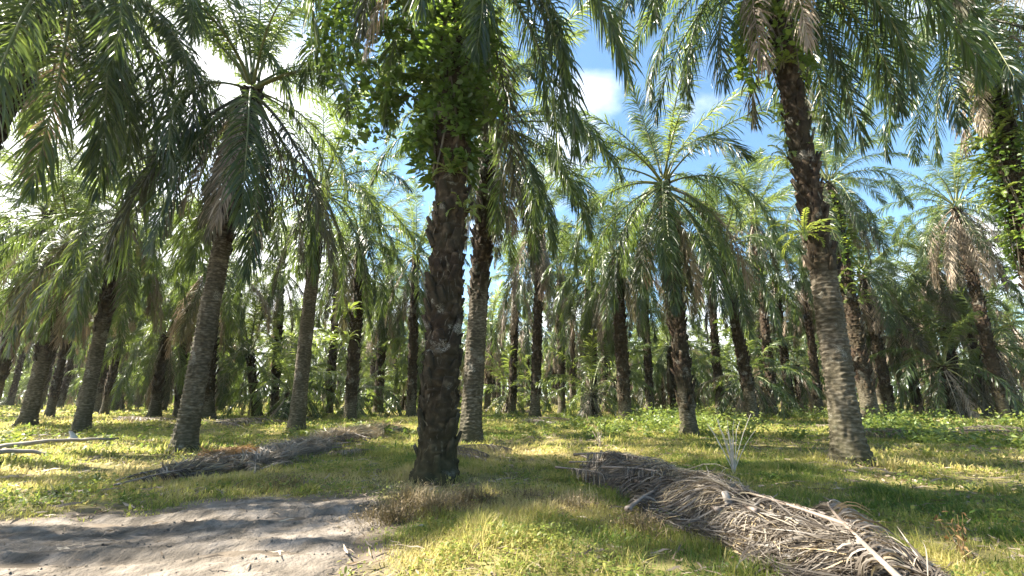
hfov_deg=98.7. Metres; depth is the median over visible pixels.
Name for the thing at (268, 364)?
oil palm
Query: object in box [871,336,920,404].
oil palm
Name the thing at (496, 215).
oil palm
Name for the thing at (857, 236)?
fern
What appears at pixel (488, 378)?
oil palm
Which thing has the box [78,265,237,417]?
oil palm
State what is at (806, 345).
oil palm
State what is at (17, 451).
frond stalk
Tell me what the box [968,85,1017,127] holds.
fern
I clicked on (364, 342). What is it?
oil palm
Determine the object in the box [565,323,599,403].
oil palm
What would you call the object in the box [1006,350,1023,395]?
oil palm
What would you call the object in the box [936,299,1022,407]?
oil palm
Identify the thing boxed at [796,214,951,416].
oil palm
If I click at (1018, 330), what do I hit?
oil palm
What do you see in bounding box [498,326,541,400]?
oil palm
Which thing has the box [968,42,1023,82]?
fern
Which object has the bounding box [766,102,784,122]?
fern
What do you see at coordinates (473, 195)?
fern
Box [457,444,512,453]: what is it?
dry frond
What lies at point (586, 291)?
oil palm
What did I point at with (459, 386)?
oil palm
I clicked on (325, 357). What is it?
oil palm
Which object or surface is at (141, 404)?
oil palm
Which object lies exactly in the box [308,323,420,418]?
oil palm
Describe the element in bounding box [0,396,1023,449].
undergrowth
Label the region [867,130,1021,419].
oil palm
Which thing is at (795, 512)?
dry frond
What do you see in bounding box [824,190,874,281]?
climbing vine
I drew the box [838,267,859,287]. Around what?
fern
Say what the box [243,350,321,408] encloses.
oil palm
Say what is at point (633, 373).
oil palm
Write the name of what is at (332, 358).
oil palm
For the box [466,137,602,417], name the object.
oil palm
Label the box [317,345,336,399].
oil palm
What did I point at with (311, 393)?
oil palm
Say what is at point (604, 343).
oil palm
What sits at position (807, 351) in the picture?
oil palm
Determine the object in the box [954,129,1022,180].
fern
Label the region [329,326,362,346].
fern
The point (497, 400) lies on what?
oil palm
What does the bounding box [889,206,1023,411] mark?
oil palm
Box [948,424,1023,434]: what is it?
dry frond
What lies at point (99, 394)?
oil palm
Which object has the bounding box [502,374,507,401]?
oil palm
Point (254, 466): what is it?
dry frond
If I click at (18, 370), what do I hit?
oil palm
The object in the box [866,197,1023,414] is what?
oil palm
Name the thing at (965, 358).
oil palm
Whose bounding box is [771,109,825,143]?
fern
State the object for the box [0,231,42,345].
oil palm
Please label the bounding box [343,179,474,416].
oil palm
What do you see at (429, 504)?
weed clump
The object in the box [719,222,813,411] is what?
oil palm
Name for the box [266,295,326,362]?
oil palm
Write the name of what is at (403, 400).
oil palm
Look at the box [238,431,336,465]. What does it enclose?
leaf heap
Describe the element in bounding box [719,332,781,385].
oil palm
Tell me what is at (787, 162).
fern
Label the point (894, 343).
oil palm
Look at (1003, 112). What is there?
fern
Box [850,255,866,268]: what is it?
fern
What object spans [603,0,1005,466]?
oil palm
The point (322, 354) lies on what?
oil palm
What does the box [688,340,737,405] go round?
oil palm
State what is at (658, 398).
oil palm
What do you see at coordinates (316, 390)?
oil palm
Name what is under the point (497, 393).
oil palm
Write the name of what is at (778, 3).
fern
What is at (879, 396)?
oil palm
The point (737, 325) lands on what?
oil palm
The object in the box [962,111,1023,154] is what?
fern
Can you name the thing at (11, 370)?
oil palm
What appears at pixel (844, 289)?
fern
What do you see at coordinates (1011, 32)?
fern
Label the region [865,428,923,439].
dry frond
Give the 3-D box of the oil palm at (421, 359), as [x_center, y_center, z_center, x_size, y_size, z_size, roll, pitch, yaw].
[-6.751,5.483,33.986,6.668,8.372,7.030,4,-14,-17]
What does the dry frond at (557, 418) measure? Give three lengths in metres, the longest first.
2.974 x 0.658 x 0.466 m
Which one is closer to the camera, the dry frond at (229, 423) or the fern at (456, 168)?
the fern at (456, 168)
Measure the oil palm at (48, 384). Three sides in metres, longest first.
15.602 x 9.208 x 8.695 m
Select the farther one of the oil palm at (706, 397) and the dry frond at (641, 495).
the oil palm at (706, 397)
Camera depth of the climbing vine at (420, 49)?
9.01 m
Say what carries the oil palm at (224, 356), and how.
on the ground at (119, 510)
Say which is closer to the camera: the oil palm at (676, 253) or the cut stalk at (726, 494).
the cut stalk at (726, 494)
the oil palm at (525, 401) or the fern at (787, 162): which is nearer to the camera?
the fern at (787, 162)
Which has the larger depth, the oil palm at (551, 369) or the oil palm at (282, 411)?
the oil palm at (551, 369)
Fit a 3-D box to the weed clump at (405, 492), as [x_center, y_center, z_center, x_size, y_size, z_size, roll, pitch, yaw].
[-1.354,2.663,5.749,1.521,0.395,1.621,0,-14,0]
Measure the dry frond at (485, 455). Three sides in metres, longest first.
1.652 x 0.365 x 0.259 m
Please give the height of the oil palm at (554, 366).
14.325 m
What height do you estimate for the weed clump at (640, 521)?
0.338 m
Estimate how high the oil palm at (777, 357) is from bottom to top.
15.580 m
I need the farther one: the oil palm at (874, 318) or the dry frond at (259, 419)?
the oil palm at (874, 318)
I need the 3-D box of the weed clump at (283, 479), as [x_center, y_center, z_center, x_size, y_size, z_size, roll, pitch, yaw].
[-3.847,3.097,7.081,1.976,0.335,2.136,8,-16,-28]
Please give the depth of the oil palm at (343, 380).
65.58 m
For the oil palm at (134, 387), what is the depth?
38.20 m
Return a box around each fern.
[327,297,369,324]
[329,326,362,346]
[431,148,475,182]
[437,192,486,227]
[467,186,480,204]
[755,31,782,65]
[758,0,793,21]
[758,142,809,170]
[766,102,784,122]
[767,207,839,257]
[768,50,799,72]
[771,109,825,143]
[832,224,862,244]
[835,214,851,227]
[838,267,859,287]
[839,281,865,298]
[843,289,878,308]
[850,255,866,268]
[951,63,1011,106]
[951,154,1023,190]
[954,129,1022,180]
[956,6,1010,27]
[956,75,1022,120]
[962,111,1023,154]
[967,101,1023,138]
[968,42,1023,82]
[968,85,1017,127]
[968,162,1023,204]
[968,180,1023,206]
[971,101,1023,123]
[975,186,1021,212]
[984,17,1023,45]
[988,228,1023,248]
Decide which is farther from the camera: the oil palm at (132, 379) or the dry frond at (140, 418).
the oil palm at (132, 379)
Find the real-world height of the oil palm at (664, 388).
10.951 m
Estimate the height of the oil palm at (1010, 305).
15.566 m
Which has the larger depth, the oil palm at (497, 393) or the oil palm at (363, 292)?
the oil palm at (497, 393)
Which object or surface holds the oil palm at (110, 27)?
on the ground at (119, 510)
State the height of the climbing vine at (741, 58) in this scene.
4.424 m
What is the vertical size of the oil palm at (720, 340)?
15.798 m
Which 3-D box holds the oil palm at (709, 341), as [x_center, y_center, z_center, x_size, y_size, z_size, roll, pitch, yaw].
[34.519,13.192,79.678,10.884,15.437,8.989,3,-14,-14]
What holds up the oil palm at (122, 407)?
on the ground at (119, 510)
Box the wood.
[0,366,1023,403]
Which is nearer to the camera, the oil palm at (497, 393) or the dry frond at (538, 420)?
the dry frond at (538, 420)
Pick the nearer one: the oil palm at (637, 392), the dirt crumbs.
the dirt crumbs
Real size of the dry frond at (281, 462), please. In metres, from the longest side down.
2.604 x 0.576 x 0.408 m
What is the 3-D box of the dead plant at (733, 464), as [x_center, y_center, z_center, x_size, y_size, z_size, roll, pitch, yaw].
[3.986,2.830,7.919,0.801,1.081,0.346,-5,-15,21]
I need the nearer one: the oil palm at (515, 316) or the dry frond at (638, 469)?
the dry frond at (638, 469)
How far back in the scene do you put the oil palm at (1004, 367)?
29.53 m
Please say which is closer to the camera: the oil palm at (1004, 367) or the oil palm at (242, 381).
the oil palm at (1004, 367)
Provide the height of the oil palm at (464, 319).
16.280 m
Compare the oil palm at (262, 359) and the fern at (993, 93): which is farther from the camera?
the oil palm at (262, 359)
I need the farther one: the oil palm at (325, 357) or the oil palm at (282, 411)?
the oil palm at (325, 357)
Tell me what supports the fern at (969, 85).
attached to the oil palm at (960, 121)
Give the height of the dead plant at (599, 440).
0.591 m
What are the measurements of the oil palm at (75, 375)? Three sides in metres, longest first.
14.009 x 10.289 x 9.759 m
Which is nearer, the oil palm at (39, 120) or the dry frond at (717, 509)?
the dry frond at (717, 509)
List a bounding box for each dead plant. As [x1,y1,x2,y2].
[593,428,603,448]
[707,414,756,474]
[933,511,977,560]
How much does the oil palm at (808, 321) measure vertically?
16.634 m
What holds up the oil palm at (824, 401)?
on the ground at (119, 510)
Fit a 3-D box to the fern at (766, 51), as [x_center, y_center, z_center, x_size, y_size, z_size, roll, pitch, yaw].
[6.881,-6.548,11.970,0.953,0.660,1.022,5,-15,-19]
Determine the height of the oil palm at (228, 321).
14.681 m
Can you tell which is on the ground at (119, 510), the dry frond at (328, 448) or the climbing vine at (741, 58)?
the dry frond at (328, 448)
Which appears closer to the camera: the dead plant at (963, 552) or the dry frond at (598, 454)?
the dead plant at (963, 552)
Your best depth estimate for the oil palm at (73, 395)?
68.88 m
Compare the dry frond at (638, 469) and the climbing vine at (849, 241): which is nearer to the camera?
the dry frond at (638, 469)
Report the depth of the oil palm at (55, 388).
29.30 m
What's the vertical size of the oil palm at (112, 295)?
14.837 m
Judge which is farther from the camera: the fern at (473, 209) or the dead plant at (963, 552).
the fern at (473, 209)
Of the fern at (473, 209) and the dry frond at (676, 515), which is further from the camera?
the fern at (473, 209)
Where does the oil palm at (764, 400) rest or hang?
on the ground at (119, 510)
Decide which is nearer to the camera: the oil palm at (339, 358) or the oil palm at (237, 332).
the oil palm at (237, 332)
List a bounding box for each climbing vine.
[294,0,510,195]
[719,0,826,93]
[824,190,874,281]
[949,28,1023,287]
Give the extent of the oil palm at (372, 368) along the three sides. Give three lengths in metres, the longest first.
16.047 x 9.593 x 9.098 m
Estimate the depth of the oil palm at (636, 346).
63.89 m
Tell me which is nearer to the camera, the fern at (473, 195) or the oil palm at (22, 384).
the fern at (473, 195)
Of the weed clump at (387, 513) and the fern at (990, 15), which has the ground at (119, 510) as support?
the weed clump at (387, 513)
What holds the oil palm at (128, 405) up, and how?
on the ground at (119, 510)
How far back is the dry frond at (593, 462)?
7.99 m
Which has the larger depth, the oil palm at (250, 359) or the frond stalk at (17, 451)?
the oil palm at (250, 359)
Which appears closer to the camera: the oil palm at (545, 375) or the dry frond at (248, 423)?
the dry frond at (248, 423)
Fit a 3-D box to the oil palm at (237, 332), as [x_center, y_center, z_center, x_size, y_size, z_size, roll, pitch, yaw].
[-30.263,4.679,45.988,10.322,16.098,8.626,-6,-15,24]
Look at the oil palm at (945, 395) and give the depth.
28.92 m
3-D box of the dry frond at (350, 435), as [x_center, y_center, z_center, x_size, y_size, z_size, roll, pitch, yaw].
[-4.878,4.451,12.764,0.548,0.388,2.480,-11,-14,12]
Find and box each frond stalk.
[0,437,118,448]
[0,448,50,454]
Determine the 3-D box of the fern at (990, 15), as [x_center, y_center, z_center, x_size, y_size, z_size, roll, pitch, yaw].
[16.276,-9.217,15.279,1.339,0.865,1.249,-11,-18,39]
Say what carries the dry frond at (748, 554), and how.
on the ground at (119, 510)
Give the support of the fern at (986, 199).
attached to the oil palm at (960, 121)
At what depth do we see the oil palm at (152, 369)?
61.14 m
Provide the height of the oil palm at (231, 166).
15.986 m
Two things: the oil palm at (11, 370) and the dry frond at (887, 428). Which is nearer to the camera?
the dry frond at (887, 428)
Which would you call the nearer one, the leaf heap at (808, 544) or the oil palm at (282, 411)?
the leaf heap at (808, 544)
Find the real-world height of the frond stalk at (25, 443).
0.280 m
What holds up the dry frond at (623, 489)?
on the ground at (119, 510)
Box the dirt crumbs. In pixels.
[1,498,383,575]
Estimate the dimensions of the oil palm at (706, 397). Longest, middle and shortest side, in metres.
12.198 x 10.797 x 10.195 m
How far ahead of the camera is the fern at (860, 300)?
26.19 m
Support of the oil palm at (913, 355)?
on the ground at (119, 510)
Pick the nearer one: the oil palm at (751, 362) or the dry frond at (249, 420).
the dry frond at (249, 420)
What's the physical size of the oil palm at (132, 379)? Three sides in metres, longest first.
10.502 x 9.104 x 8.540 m
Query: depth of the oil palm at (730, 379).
48.35 m
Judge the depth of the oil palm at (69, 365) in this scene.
53.08 m
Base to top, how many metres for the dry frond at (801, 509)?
0.591 m
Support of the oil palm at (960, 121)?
on the ground at (119, 510)
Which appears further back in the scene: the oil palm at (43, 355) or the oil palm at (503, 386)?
the oil palm at (503, 386)
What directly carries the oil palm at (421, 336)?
on the ground at (119, 510)
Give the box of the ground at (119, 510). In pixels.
[0,397,1023,575]
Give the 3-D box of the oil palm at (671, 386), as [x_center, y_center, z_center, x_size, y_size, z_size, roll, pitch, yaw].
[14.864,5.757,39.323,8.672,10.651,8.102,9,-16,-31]
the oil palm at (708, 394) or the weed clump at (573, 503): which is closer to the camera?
the weed clump at (573, 503)
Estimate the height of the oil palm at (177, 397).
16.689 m
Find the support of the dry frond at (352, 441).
on the ground at (119, 510)
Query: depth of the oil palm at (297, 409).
20.09 m
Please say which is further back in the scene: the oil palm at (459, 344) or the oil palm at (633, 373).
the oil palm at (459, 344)
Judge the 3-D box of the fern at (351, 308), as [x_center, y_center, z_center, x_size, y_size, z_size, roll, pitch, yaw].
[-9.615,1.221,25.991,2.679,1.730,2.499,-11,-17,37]
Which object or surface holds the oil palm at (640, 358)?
on the ground at (119, 510)
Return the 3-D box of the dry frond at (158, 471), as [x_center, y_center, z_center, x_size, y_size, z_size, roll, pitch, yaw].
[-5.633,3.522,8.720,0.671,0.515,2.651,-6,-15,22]
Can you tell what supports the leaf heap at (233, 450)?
on the ground at (119, 510)
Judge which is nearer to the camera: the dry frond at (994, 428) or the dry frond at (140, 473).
the dry frond at (140, 473)
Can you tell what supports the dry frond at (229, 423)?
on the ground at (119, 510)
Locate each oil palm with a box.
[0,0,160,151]
[0,0,299,227]
[0,108,238,433]
[0,118,168,400]
[0,141,188,426]
[0,198,163,416]
[0,208,51,315]
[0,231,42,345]
[0,365,49,405]
[0,367,26,402]
[3,345,30,401]
[5,288,38,368]
[5,358,50,402]
[6,328,57,405]
[18,313,92,409]
[25,330,91,407]
[30,350,56,403]
[43,205,208,414]
[49,361,84,402]
[53,363,118,404]
[61,285,172,412]
[63,351,149,410]
[75,333,91,406]
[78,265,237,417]
[79,305,167,408]
[89,0,385,454]
[118,366,140,395]
[121,325,217,410]
[123,192,270,417]
[133,292,170,406]
[136,191,293,419]
[144,299,177,403]
[153,300,272,411]
[174,276,318,416]
[195,266,275,407]
[215,327,345,421]
[215,363,258,400]
[218,71,416,431]
[228,216,333,414]
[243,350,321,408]
[254,299,330,388]
[256,328,342,409]
[258,317,294,389]
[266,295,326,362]
[270,203,397,413]
[275,156,429,421]
[280,365,325,406]
[288,0,665,485]
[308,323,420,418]
[312,328,346,392]
[314,313,346,404]
[315,324,348,402]
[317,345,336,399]
[331,224,425,412]
[336,361,363,404]
[338,315,374,386]
[338,349,392,407]
[338,358,393,407]
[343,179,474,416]
[344,344,421,411]
[347,279,420,407]
[361,274,422,409]
[365,369,406,404]
[367,0,628,443]
[381,309,465,406]
[403,348,483,409]
[407,307,426,350]
[420,306,466,377]
[458,344,562,413]
[458,350,484,404]
[459,280,542,409]
[461,305,524,405]
[461,306,488,356]
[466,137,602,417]
[466,227,565,413]
[493,318,507,403]
[494,287,554,407]
[497,214,605,413]
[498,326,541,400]
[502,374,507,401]
[503,361,567,408]
[529,324,565,403]
[530,280,609,409]
[530,310,580,405]
[533,216,656,403]
[535,329,656,418]
[536,173,698,420]
[538,5,782,437]
[542,343,550,400]
[565,226,656,408]
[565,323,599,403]
[573,327,666,413]
[575,312,637,379]
[576,350,613,395]
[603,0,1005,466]
[608,173,701,413]
[614,318,707,409]
[615,317,659,371]
[615,326,709,409]
[628,150,806,422]
[628,298,712,411]
[628,325,667,403]
[632,357,655,405]
[642,156,774,413]
[652,288,704,383]
[666,348,714,406]
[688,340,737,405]
[690,321,734,375]
[690,326,816,413]
[691,330,732,367]
[692,318,826,419]
[693,145,839,415]
[694,346,738,404]
[696,343,759,407]
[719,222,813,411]
[719,270,805,395]
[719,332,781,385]
[720,293,799,382]
[738,217,866,413]
[740,107,915,419]
[755,318,825,411]
[777,340,855,407]
[787,300,819,364]
[795,301,882,381]
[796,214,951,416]
[812,0,1023,290]
[848,333,883,404]
[857,223,1010,409]
[862,253,972,414]
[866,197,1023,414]
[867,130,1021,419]
[869,300,1023,419]
[871,259,965,392]
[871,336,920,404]
[884,293,943,368]
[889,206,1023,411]
[903,269,1023,416]
[916,349,940,402]
[917,362,967,403]
[923,290,969,360]
[923,348,1019,405]
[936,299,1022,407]
[981,282,1023,381]
[993,257,1023,319]
[995,310,1023,382]
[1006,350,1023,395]
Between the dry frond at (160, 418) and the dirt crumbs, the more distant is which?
the dry frond at (160, 418)
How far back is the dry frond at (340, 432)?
13.34 m
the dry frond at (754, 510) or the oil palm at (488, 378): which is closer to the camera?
the dry frond at (754, 510)
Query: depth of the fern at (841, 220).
27.18 m
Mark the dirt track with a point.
(308, 546)
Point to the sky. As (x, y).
(603, 92)
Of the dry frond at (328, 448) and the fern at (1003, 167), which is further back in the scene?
the fern at (1003, 167)
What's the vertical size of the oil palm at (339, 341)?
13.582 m
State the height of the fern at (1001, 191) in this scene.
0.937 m
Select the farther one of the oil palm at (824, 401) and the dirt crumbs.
the oil palm at (824, 401)
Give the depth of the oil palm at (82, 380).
60.97 m
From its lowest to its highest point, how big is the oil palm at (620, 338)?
15.493 m
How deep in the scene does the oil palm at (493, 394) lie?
61.01 m
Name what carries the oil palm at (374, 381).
on the ground at (119, 510)
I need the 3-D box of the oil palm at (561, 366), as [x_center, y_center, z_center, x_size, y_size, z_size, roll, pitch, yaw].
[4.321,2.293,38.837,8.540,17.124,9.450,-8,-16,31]
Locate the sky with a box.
[0,0,1023,396]
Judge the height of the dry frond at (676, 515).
0.601 m
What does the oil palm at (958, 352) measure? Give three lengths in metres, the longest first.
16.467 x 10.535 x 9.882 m
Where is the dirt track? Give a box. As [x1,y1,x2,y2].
[0,498,382,575]
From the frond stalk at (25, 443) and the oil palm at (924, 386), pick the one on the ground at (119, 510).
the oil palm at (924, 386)
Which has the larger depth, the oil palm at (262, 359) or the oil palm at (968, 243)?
the oil palm at (262, 359)
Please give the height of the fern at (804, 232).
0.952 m
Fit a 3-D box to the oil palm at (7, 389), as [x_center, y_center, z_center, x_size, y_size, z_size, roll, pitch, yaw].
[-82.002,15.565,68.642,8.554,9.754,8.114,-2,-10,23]
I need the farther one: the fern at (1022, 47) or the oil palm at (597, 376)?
the oil palm at (597, 376)
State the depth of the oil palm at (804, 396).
37.33 m
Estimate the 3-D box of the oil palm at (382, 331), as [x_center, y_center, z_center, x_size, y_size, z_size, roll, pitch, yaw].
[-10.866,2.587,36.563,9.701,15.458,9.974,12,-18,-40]
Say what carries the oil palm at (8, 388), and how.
on the ground at (119, 510)
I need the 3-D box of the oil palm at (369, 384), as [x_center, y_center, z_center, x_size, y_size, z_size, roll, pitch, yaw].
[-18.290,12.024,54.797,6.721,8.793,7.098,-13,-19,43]
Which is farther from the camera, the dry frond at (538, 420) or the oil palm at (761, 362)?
the oil palm at (761, 362)
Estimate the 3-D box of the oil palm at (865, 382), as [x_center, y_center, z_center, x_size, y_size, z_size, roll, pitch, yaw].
[19.727,-2.081,27.182,9.581,19.978,8.134,-5,-15,18]
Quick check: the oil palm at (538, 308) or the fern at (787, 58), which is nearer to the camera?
the fern at (787, 58)
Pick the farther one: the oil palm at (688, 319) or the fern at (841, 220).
the oil palm at (688, 319)
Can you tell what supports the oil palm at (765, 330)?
on the ground at (119, 510)
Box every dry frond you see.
[113,415,147,422]
[113,464,256,486]
[115,466,170,481]
[130,417,176,420]
[150,452,263,474]
[208,421,243,428]
[210,421,276,425]
[212,419,262,424]
[216,417,286,423]
[241,459,262,472]
[258,458,307,470]
[308,446,341,451]
[310,448,371,458]
[320,439,359,445]
[323,429,370,439]
[326,433,371,441]
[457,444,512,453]
[457,447,488,458]
[457,451,486,461]
[522,419,557,425]
[525,416,569,422]
[555,466,618,487]
[569,461,604,469]
[573,450,672,465]
[582,502,745,541]
[601,465,670,482]
[607,475,864,529]
[616,472,633,499]
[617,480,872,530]
[624,484,660,512]
[710,505,721,512]
[735,536,798,575]
[742,504,759,513]
[746,497,832,522]
[812,499,910,575]
[865,427,916,433]
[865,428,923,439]
[866,429,968,439]
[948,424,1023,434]
[959,429,1023,437]
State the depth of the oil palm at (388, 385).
59.16 m
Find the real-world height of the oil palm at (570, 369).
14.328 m
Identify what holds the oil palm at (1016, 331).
on the ground at (119, 510)
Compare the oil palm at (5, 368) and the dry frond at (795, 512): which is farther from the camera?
the oil palm at (5, 368)
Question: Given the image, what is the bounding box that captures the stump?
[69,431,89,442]
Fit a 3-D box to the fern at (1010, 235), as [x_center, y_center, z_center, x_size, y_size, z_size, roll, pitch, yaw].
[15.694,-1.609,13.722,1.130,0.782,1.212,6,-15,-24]
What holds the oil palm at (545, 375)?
on the ground at (119, 510)
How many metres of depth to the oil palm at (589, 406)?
29.25 m
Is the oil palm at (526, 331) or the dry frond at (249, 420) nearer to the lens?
the dry frond at (249, 420)
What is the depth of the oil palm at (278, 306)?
32.77 m
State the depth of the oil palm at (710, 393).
53.02 m
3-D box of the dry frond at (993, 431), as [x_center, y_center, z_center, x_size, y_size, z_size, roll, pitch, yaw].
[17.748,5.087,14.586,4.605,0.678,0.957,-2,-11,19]
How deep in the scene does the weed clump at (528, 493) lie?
5.89 m
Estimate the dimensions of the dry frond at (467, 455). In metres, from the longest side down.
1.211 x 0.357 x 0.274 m
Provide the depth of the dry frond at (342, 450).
10.63 m
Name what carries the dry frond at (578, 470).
on the ground at (119, 510)
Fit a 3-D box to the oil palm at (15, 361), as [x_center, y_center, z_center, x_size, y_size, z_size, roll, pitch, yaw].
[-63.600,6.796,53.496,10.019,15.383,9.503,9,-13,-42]
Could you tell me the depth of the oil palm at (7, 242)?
33.68 m
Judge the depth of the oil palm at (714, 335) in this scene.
33.95 m
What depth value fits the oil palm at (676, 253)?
16.90 m
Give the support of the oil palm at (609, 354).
on the ground at (119, 510)
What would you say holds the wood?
on the ground at (119, 510)
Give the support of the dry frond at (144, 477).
on the ground at (119, 510)
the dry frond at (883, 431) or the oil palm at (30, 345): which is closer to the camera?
the dry frond at (883, 431)
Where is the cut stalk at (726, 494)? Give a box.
[721,491,732,510]
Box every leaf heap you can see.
[159,449,250,479]
[197,439,261,456]
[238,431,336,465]
[309,420,403,440]
[579,450,952,575]
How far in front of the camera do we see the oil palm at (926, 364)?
46.69 m
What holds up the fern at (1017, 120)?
attached to the oil palm at (960, 121)
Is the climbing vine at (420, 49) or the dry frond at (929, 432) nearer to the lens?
the climbing vine at (420, 49)
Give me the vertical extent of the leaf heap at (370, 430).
0.656 m
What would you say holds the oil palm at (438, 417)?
on the ground at (119, 510)
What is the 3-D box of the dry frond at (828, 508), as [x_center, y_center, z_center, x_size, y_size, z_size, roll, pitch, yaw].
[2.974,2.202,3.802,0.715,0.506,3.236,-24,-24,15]
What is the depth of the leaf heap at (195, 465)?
7.92 m
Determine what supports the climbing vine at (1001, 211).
attached to the oil palm at (960, 121)
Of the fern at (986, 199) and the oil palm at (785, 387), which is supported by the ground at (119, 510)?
the oil palm at (785, 387)
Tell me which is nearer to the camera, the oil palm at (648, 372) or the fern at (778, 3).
the fern at (778, 3)
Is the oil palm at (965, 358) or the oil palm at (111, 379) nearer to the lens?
the oil palm at (111, 379)
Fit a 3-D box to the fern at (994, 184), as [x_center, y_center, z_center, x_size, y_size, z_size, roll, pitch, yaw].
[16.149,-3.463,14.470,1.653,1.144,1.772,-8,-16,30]
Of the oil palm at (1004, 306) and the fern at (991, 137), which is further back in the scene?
the oil palm at (1004, 306)
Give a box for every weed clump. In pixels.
[201,469,336,498]
[335,493,444,536]
[348,478,458,518]
[365,483,499,535]
[412,480,519,507]
[478,479,575,512]
[521,489,623,526]
[585,503,698,550]
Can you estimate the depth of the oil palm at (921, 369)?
77.74 m
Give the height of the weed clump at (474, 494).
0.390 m

